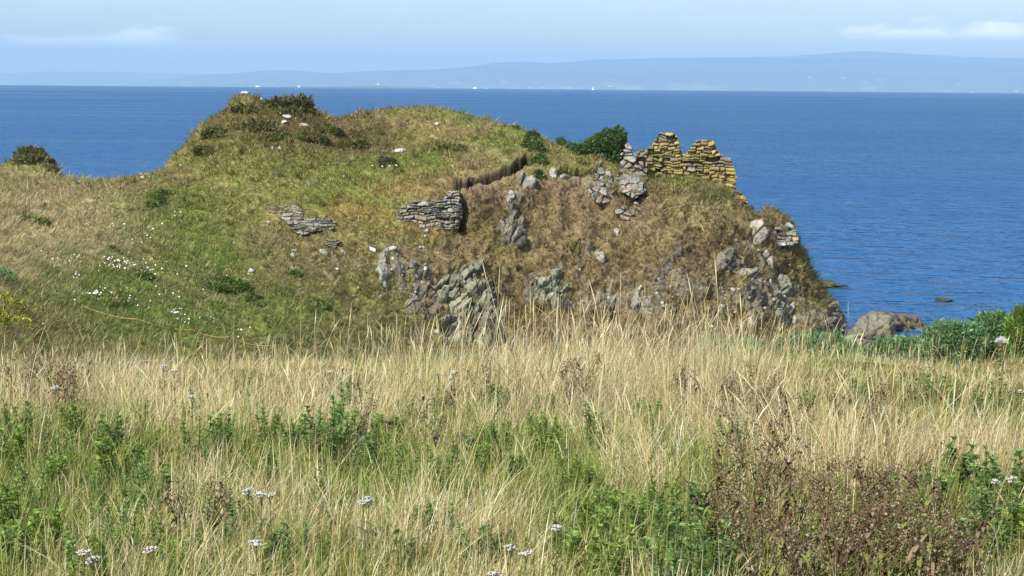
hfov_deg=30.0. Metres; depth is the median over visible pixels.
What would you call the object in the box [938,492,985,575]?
dead weed
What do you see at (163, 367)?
yarrow
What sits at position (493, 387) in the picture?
leafy weed
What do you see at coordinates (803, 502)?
leafy weed
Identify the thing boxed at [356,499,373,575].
yarrow
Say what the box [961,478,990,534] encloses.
leafy weed
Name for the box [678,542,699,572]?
leafy weed
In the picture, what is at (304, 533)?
leafy weed
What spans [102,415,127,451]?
leafy weed
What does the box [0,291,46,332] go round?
shrub
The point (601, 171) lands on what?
masonry fragment
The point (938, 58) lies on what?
hills
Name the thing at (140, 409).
leafy weed
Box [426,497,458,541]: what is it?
leafy weed
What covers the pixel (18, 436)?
leafy weed
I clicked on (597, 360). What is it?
dead weed
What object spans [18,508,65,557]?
leafy weed
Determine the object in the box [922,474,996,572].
dead weed
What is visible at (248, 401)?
leafy weed
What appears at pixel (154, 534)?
leafy weed
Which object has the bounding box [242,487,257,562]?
yarrow
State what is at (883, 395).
dead weed
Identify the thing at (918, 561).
dead weed
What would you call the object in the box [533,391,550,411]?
leafy weed
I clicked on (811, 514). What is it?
leafy weed
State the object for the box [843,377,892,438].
dead weed
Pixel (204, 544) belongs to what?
leafy weed
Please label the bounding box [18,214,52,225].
shrub
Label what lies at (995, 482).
yarrow
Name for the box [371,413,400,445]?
leafy weed
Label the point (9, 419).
leafy weed
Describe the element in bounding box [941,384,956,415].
leafy weed
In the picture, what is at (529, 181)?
rock outcrop
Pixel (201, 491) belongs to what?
leafy weed
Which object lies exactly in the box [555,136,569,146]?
shrub
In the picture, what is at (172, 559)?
leafy weed
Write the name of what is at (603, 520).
leafy weed
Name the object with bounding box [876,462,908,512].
dead weed
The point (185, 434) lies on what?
leafy weed
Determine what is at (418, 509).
leafy weed
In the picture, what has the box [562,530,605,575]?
leafy weed
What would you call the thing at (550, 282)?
rock outcrop
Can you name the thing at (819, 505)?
dead weed
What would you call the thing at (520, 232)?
rock outcrop
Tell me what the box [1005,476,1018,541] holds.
yarrow
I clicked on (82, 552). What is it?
yarrow
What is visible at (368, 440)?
leafy weed
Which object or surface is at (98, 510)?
leafy weed
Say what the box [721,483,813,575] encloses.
dead weed
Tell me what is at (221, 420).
leafy weed
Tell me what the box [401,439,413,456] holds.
leafy weed
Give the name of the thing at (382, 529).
leafy weed
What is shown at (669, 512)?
leafy weed
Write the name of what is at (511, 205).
rock outcrop
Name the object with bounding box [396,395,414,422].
leafy weed
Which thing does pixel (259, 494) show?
yarrow
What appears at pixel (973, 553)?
dead weed
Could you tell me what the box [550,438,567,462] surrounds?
leafy weed
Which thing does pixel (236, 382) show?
leafy weed
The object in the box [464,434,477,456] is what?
leafy weed
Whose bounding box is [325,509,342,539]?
leafy weed
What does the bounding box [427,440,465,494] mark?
leafy weed
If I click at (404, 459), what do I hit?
leafy weed
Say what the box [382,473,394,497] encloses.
leafy weed
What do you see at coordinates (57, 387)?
yarrow
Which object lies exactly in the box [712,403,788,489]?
dead weed
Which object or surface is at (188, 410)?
leafy weed
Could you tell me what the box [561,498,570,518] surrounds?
leafy weed
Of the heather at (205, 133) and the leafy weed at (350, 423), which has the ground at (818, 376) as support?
the leafy weed at (350, 423)
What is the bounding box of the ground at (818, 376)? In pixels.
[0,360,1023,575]
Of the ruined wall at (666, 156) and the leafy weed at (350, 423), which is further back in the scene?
the ruined wall at (666, 156)
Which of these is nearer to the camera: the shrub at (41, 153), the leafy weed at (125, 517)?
the leafy weed at (125, 517)
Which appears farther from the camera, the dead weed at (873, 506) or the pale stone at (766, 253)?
the pale stone at (766, 253)
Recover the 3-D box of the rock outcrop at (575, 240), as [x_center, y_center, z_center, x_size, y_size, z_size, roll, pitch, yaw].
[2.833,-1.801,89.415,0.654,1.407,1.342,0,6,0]
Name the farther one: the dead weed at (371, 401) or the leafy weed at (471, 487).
the dead weed at (371, 401)
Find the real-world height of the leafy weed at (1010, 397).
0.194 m
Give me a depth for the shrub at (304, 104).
98.93 m
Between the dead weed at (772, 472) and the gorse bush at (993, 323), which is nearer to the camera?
the dead weed at (772, 472)
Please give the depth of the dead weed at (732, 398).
10.23 m
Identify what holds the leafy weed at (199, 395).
on the ground at (818, 376)
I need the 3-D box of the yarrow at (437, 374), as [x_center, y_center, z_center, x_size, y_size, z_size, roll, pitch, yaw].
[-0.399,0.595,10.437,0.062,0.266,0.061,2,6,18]
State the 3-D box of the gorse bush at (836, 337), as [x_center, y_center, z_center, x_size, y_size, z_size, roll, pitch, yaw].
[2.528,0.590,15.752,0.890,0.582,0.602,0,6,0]
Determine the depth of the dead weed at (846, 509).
6.10 m
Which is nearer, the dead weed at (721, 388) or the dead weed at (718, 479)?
the dead weed at (718, 479)
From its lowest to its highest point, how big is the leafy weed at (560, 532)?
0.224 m
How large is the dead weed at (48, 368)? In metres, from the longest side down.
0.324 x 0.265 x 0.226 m
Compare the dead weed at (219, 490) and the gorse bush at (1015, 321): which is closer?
the dead weed at (219, 490)
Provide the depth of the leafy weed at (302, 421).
9.03 m
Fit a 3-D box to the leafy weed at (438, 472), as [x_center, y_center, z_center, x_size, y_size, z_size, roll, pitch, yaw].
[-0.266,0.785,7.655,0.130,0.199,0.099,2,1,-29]
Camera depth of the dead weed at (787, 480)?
7.22 m
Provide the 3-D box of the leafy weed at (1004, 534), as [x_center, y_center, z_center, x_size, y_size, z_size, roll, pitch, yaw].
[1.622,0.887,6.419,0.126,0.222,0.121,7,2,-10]
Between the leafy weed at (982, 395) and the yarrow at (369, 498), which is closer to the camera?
the yarrow at (369, 498)
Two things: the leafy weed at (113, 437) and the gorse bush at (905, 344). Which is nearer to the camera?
the leafy weed at (113, 437)
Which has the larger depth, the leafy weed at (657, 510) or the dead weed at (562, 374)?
the dead weed at (562, 374)
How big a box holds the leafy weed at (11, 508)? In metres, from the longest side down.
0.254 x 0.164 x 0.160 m
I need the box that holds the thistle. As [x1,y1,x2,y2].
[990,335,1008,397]
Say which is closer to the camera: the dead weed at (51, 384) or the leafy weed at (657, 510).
the leafy weed at (657, 510)
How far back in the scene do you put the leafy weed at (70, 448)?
8.52 m
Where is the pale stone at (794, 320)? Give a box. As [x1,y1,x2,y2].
[792,315,796,324]
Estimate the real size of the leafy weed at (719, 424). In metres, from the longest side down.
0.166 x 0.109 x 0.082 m
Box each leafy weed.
[0,399,34,442]
[0,425,26,461]
[0,477,27,532]
[0,519,40,575]
[12,455,49,514]
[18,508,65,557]
[28,507,53,538]
[39,453,68,495]
[52,430,76,466]
[56,400,85,441]
[61,531,109,575]
[70,421,83,443]
[78,472,97,492]
[89,499,111,534]
[90,437,119,482]
[92,414,107,446]
[94,485,105,508]
[100,523,125,558]
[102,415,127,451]
[105,500,131,549]
[114,450,154,520]
[120,442,145,473]
[131,395,148,422]
[131,515,164,562]
[142,434,157,452]
[154,462,172,501]
[158,540,187,575]
[179,415,212,463]
[180,402,199,422]
[182,532,205,567]
[189,385,210,412]
[190,480,214,517]
[195,543,218,573]
[197,533,210,562]
[203,498,236,547]
[204,407,235,453]
[212,418,222,439]
[227,491,255,532]
[234,375,251,398]
[240,453,256,477]
[242,393,251,412]
[255,407,281,453]
[257,543,293,575]
[259,443,279,483]
[267,521,289,568]
[278,418,302,458]
[283,520,309,561]
[285,489,305,514]
[297,412,324,449]
[299,405,337,466]
[307,387,349,463]
[307,468,332,517]
[317,531,335,559]
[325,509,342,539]
[326,406,359,454]
[338,376,354,401]
[346,411,366,449]
[347,426,377,468]
[363,419,393,469]
[368,416,384,434]
[368,521,391,554]
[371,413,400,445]
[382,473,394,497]
[391,415,404,440]
[391,529,419,575]
[392,444,420,486]
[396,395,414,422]
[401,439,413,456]
[411,500,435,540]
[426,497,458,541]
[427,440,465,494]
[435,459,461,501]
[453,523,485,568]
[458,431,473,451]
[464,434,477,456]
[464,472,480,501]
[469,442,494,472]
[474,419,494,447]
[483,382,503,409]
[483,532,502,560]
[484,520,514,565]
[492,416,511,448]
[501,447,524,483]
[525,410,548,444]
[532,416,562,458]
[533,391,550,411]
[536,390,555,412]
[548,505,578,570]
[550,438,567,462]
[553,452,582,494]
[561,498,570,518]
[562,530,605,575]
[572,489,601,534]
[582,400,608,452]
[583,466,597,490]
[589,506,616,548]
[592,523,637,575]
[595,485,611,515]
[601,488,627,524]
[618,491,649,545]
[630,394,643,417]
[630,539,643,570]
[639,446,655,471]
[640,523,692,575]
[641,397,662,435]
[643,471,682,526]
[646,425,667,455]
[648,493,686,556]
[657,490,704,566]
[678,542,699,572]
[683,507,733,575]
[685,481,709,522]
[697,509,747,574]
[710,529,746,575]
[716,414,733,440]
[729,483,758,528]
[735,421,758,463]
[738,378,754,399]
[744,528,761,560]
[788,492,810,516]
[797,389,820,416]
[808,513,828,537]
[832,474,850,505]
[838,493,858,520]
[848,373,870,402]
[858,384,874,410]
[858,483,873,505]
[865,530,890,571]
[880,471,899,490]
[885,542,915,575]
[899,492,924,519]
[908,506,936,548]
[911,377,934,409]
[917,461,938,498]
[918,513,971,575]
[924,372,947,404]
[930,468,951,513]
[938,435,959,479]
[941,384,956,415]
[946,380,969,409]
[948,443,977,500]
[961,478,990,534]
[964,513,1002,561]
[965,385,986,419]
[967,454,1001,510]
[974,478,1022,542]
[980,445,1023,504]
[980,520,1015,575]
[985,381,1002,409]
[999,503,1023,552]
[1005,386,1023,418]
[1008,469,1023,502]
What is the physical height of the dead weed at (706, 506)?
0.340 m
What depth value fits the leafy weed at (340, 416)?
8.62 m
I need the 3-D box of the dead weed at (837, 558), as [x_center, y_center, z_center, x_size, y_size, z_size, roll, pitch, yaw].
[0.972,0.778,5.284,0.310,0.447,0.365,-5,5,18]
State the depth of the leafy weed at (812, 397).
10.43 m
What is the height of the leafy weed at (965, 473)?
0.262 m
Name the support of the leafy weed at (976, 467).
on the ground at (818, 376)
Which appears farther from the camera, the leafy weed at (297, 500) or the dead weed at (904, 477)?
the leafy weed at (297, 500)
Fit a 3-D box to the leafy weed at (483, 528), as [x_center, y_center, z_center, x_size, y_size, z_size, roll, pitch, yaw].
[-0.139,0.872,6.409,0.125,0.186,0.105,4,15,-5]
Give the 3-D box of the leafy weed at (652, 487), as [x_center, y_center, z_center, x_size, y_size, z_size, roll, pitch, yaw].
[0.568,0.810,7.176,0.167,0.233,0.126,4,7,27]
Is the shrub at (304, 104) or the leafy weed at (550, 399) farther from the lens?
the shrub at (304, 104)
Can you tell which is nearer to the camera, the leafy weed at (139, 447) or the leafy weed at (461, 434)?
the leafy weed at (139, 447)
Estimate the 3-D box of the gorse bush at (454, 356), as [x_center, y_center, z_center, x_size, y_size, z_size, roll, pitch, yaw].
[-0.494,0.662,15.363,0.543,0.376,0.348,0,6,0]
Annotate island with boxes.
[287,85,434,87]
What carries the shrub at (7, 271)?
on the headland
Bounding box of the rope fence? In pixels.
[82,305,269,354]
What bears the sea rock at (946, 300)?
in the sea
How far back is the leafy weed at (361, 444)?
8.52 m
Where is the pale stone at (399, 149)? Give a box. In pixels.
[392,148,406,152]
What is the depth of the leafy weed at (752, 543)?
6.54 m
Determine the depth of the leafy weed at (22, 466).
7.40 m
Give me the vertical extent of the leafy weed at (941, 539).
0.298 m
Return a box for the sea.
[0,85,1023,364]
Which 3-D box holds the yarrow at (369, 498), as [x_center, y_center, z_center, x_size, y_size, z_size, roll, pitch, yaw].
[-0.474,0.823,6.225,0.053,0.296,0.070,-1,6,-13]
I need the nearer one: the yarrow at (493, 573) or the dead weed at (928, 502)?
the yarrow at (493, 573)
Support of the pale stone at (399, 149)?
on the headland
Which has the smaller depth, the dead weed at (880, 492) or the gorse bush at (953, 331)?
the dead weed at (880, 492)
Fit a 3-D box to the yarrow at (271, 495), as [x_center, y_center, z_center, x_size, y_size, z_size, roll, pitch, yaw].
[-0.808,0.809,6.354,0.061,0.266,0.062,-1,6,-17]
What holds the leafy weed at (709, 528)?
on the ground at (818, 376)
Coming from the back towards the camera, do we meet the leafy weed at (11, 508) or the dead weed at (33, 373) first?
the dead weed at (33, 373)
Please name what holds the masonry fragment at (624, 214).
on the headland
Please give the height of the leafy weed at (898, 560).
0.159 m
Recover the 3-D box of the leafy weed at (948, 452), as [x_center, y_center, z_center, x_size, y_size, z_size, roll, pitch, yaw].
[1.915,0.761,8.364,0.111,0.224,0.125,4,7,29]
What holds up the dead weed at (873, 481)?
on the ground at (818, 376)
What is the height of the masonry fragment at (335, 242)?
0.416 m
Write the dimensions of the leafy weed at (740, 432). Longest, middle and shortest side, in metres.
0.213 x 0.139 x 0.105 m
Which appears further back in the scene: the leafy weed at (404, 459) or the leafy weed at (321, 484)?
the leafy weed at (404, 459)
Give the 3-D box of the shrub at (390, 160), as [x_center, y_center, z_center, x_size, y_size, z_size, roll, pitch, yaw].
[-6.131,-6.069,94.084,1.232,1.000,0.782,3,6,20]
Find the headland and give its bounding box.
[0,94,845,367]
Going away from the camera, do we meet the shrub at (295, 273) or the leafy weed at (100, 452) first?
the leafy weed at (100, 452)
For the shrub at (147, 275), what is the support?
on the headland
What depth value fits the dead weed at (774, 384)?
10.57 m
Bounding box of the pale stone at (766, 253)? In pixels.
[762,249,769,258]
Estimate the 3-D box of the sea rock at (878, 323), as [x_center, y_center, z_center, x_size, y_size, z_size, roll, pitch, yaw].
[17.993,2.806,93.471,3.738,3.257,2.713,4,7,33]
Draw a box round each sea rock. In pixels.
[821,280,847,287]
[845,311,906,349]
[874,310,930,330]
[934,298,952,302]
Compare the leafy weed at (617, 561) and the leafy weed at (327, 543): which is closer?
the leafy weed at (617, 561)
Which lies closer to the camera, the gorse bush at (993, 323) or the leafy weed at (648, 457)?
the leafy weed at (648, 457)
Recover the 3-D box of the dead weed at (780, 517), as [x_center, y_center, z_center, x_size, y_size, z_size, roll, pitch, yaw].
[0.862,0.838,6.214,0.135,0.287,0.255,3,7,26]
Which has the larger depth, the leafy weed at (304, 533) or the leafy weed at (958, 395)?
the leafy weed at (958, 395)
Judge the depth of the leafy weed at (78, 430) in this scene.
9.18 m
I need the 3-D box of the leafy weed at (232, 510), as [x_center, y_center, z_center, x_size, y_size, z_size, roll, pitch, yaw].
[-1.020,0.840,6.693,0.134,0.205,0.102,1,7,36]
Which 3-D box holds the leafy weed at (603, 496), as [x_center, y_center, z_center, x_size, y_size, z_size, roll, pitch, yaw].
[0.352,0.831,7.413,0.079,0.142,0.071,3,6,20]
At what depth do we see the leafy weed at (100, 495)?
7.62 m
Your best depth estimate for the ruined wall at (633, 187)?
94.94 m
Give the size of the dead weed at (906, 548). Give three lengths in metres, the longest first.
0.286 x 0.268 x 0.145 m
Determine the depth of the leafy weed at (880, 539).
6.26 m
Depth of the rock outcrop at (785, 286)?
90.67 m
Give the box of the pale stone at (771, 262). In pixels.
[767,256,773,269]
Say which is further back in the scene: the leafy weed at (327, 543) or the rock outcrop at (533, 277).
the rock outcrop at (533, 277)
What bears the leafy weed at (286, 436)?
on the ground at (818, 376)
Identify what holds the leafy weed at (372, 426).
on the ground at (818, 376)
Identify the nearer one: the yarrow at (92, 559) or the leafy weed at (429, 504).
the yarrow at (92, 559)
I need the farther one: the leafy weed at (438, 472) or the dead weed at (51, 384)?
the dead weed at (51, 384)
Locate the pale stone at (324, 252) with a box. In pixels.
[319,249,327,255]
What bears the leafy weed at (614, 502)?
on the ground at (818, 376)
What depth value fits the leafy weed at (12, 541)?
6.29 m
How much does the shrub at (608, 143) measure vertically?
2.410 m
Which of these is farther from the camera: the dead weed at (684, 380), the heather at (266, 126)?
the heather at (266, 126)
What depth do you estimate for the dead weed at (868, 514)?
6.02 m
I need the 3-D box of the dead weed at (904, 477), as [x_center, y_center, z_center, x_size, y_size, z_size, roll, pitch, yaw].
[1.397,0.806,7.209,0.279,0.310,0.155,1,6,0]
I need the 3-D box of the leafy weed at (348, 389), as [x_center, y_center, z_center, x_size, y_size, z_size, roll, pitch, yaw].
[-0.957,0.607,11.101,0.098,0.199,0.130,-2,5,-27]
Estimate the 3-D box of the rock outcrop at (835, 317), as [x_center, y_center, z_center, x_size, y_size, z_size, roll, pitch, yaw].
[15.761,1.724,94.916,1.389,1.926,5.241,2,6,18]
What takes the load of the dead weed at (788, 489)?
on the ground at (818, 376)
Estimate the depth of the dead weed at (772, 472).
7.02 m
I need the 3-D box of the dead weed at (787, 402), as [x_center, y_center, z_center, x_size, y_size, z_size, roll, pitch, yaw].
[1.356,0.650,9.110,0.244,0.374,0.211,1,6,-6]
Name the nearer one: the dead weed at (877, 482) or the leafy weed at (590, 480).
the dead weed at (877, 482)
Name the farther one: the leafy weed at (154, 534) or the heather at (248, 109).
the heather at (248, 109)
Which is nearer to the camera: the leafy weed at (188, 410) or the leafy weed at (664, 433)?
the leafy weed at (664, 433)
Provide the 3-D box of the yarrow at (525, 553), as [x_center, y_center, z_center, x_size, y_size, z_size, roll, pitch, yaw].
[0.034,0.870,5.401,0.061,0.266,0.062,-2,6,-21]
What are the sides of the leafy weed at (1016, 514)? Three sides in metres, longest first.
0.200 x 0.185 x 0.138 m
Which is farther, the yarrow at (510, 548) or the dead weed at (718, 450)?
the dead weed at (718, 450)
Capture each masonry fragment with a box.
[268,205,337,234]
[322,238,340,248]
[395,190,462,233]
[589,167,615,204]
[615,207,641,219]
[772,222,798,246]
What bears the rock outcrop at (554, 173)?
on the headland
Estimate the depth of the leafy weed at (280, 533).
6.27 m
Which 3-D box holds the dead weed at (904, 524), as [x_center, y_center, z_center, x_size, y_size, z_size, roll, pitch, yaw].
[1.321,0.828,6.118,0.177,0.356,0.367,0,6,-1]
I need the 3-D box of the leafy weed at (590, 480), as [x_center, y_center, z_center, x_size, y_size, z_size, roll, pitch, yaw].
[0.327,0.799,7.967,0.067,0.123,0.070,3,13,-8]
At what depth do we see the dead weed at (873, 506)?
6.53 m
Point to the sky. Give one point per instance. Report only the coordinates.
(207, 37)
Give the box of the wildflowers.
[41,163,396,336]
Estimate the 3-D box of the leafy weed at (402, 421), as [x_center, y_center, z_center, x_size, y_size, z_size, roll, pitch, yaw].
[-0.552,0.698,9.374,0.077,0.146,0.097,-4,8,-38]
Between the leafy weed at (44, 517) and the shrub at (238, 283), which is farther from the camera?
the shrub at (238, 283)
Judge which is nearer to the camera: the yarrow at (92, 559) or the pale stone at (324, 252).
the yarrow at (92, 559)
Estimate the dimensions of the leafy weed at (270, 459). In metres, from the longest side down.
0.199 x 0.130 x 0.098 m
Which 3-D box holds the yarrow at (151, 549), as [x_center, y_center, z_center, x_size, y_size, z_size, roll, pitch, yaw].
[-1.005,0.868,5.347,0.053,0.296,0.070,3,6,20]
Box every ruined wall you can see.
[616,143,647,197]
[636,132,748,206]
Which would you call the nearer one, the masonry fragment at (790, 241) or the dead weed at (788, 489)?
the dead weed at (788, 489)
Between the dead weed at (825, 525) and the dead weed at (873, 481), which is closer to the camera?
the dead weed at (825, 525)
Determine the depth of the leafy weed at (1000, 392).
10.87 m
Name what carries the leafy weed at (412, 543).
on the ground at (818, 376)
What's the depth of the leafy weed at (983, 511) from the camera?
6.92 m
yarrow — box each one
[49,385,60,448]
[76,549,91,575]
[85,556,100,575]
[142,546,157,575]
[160,365,167,409]
[170,369,177,424]
[186,395,196,459]
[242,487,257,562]
[244,539,264,575]
[252,491,269,575]
[262,492,275,541]
[339,367,344,388]
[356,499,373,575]
[358,496,374,573]
[436,373,441,410]
[450,370,457,423]
[487,571,498,575]
[499,544,517,575]
[518,549,533,575]
[549,524,564,575]
[988,479,1003,521]
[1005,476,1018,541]
[1017,389,1023,431]
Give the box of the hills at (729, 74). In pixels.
[118,57,1023,92]
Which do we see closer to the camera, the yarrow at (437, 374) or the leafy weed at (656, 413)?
the leafy weed at (656, 413)
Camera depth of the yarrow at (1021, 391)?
9.42 m
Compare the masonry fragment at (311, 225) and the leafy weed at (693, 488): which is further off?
the masonry fragment at (311, 225)
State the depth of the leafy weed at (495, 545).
6.51 m
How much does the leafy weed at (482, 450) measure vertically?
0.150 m
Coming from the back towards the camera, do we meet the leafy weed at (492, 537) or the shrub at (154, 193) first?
the shrub at (154, 193)
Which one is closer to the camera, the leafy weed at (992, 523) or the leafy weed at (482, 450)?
the leafy weed at (992, 523)
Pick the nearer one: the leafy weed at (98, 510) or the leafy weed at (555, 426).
the leafy weed at (98, 510)
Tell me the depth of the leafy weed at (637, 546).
6.38 m
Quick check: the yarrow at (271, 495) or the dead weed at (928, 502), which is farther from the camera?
the yarrow at (271, 495)
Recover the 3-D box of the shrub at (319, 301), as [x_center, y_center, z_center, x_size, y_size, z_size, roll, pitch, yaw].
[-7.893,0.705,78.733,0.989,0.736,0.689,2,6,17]
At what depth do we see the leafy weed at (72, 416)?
9.16 m
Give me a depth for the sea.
414.09 m
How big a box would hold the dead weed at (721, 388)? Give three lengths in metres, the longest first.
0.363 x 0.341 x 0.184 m
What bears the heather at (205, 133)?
on the headland
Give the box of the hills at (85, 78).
[0,71,205,85]
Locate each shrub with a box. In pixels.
[0,266,16,279]
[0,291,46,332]
[10,144,62,175]
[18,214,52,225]
[134,269,156,281]
[143,187,170,208]
[208,275,254,305]
[261,92,317,113]
[290,269,302,278]
[309,297,331,309]
[376,155,399,167]
[518,128,548,179]
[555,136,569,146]
[565,124,627,163]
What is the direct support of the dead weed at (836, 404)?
on the ground at (818, 376)
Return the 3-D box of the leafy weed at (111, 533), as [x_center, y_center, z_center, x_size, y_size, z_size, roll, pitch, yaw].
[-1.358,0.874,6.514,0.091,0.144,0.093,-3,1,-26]
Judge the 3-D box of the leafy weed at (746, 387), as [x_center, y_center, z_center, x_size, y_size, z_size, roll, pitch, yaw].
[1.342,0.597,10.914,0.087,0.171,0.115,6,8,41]
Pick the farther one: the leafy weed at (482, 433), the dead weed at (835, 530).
the leafy weed at (482, 433)
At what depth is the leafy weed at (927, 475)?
7.92 m
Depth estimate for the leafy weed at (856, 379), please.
11.04 m
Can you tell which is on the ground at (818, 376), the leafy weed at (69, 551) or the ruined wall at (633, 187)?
the leafy weed at (69, 551)
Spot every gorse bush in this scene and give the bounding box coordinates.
[428,349,478,366]
[549,341,591,358]
[694,330,765,360]
[766,326,870,361]
[850,331,935,364]
[917,316,991,366]
[967,307,1009,365]
[994,301,1023,361]
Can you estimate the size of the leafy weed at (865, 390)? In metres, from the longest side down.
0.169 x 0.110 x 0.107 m
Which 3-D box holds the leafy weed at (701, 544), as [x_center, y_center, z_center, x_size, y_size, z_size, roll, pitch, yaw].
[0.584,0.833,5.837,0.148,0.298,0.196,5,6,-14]
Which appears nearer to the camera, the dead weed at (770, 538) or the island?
the dead weed at (770, 538)
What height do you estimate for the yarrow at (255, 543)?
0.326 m
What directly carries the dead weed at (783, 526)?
on the ground at (818, 376)
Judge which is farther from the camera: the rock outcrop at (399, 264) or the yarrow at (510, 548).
the rock outcrop at (399, 264)
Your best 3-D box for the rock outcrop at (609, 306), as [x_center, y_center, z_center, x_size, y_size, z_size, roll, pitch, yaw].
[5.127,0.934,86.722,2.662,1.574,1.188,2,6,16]
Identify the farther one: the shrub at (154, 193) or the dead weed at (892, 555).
the shrub at (154, 193)
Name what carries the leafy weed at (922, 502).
on the ground at (818, 376)
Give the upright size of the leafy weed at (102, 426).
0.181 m
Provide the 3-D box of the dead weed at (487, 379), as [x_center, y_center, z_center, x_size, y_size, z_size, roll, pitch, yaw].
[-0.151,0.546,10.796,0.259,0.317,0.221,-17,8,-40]
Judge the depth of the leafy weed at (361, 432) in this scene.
8.97 m
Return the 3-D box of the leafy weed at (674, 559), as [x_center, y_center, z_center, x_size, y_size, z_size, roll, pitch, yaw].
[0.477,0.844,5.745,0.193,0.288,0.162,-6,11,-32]
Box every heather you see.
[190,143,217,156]
[199,124,227,138]
[230,101,259,114]
[241,117,277,132]
[257,129,295,142]
[272,104,301,116]
[292,129,330,144]
[308,120,345,136]
[339,135,372,147]
[434,140,471,151]
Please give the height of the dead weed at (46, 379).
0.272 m
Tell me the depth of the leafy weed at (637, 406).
10.29 m
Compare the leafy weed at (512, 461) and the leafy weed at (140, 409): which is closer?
the leafy weed at (512, 461)
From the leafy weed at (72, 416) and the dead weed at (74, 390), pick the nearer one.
the leafy weed at (72, 416)
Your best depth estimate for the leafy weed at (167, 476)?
7.77 m
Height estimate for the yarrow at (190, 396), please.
0.326 m
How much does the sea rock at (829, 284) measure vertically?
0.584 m
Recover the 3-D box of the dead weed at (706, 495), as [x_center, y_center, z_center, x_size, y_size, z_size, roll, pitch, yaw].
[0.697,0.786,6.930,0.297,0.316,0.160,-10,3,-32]
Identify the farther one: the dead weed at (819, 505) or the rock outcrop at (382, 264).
the rock outcrop at (382, 264)
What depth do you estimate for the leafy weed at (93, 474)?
7.97 m
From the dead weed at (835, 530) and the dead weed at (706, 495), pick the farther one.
the dead weed at (706, 495)
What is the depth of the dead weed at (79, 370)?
11.12 m
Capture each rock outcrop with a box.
[376,247,389,281]
[391,253,416,275]
[404,268,442,319]
[436,258,502,349]
[496,210,526,249]
[505,188,522,219]
[517,169,535,188]
[523,273,572,310]
[537,268,568,309]
[550,167,579,186]
[568,235,579,257]
[585,239,604,264]
[598,292,652,316]
[654,246,682,285]
[714,246,757,275]
[749,219,768,246]
[772,274,792,321]
[825,300,846,332]
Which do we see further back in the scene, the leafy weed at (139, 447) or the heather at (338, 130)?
the heather at (338, 130)
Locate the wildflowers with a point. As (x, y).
(150, 269)
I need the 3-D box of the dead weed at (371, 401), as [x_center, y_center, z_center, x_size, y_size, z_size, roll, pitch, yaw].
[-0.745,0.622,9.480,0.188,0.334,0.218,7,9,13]
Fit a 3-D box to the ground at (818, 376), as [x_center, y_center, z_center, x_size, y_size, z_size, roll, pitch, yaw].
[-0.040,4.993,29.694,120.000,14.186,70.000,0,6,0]
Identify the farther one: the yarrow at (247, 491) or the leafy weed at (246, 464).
the leafy weed at (246, 464)
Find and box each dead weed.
[0,357,41,400]
[17,342,56,394]
[25,364,65,398]
[29,353,77,402]
[55,362,86,414]
[60,357,97,390]
[159,481,241,551]
[160,476,228,540]
[310,418,366,479]
[345,375,379,437]
[407,369,462,428]
[410,404,451,458]
[458,354,496,398]
[555,357,588,401]
[566,352,604,405]
[667,362,691,408]
[677,465,738,525]
[679,360,737,419]
[691,490,757,574]
[699,420,757,494]
[703,498,744,550]
[706,444,793,554]
[707,430,793,524]
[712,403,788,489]
[716,486,780,575]
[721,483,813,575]
[722,432,822,564]
[723,378,772,425]
[727,380,768,430]
[741,357,787,405]
[747,500,805,571]
[753,493,844,575]
[754,492,883,575]
[772,389,820,453]
[777,467,828,520]
[779,453,843,510]
[780,518,880,575]
[793,474,867,572]
[804,482,916,575]
[808,488,903,575]
[809,453,886,575]
[816,477,887,574]
[826,384,847,429]
[835,502,907,575]
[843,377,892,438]
[843,434,942,525]
[843,460,911,538]
[845,463,920,523]
[857,483,938,560]
[858,499,953,575]
[861,477,912,543]
[862,388,896,439]
[864,521,919,575]
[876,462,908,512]
[884,516,993,575]
[889,485,939,572]
[900,512,997,575]
[905,467,974,575]
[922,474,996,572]
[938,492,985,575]
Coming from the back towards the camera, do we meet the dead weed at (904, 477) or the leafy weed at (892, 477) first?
the leafy weed at (892, 477)
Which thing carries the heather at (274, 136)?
on the headland
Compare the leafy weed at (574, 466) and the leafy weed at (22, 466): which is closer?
the leafy weed at (22, 466)
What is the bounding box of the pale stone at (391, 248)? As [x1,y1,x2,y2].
[388,246,396,250]
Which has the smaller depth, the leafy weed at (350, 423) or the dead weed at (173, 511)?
the dead weed at (173, 511)
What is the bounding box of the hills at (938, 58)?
[730,51,1023,64]
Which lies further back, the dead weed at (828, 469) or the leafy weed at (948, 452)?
the leafy weed at (948, 452)
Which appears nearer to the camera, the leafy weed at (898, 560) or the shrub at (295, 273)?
the leafy weed at (898, 560)
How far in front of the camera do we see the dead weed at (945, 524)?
6.03 m
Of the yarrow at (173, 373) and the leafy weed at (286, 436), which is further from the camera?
the yarrow at (173, 373)
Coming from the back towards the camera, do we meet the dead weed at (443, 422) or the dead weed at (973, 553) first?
the dead weed at (443, 422)
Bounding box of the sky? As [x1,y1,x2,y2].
[0,0,1023,74]
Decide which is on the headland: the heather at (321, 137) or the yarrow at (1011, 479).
the heather at (321, 137)
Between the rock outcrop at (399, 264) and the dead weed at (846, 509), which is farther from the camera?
the rock outcrop at (399, 264)

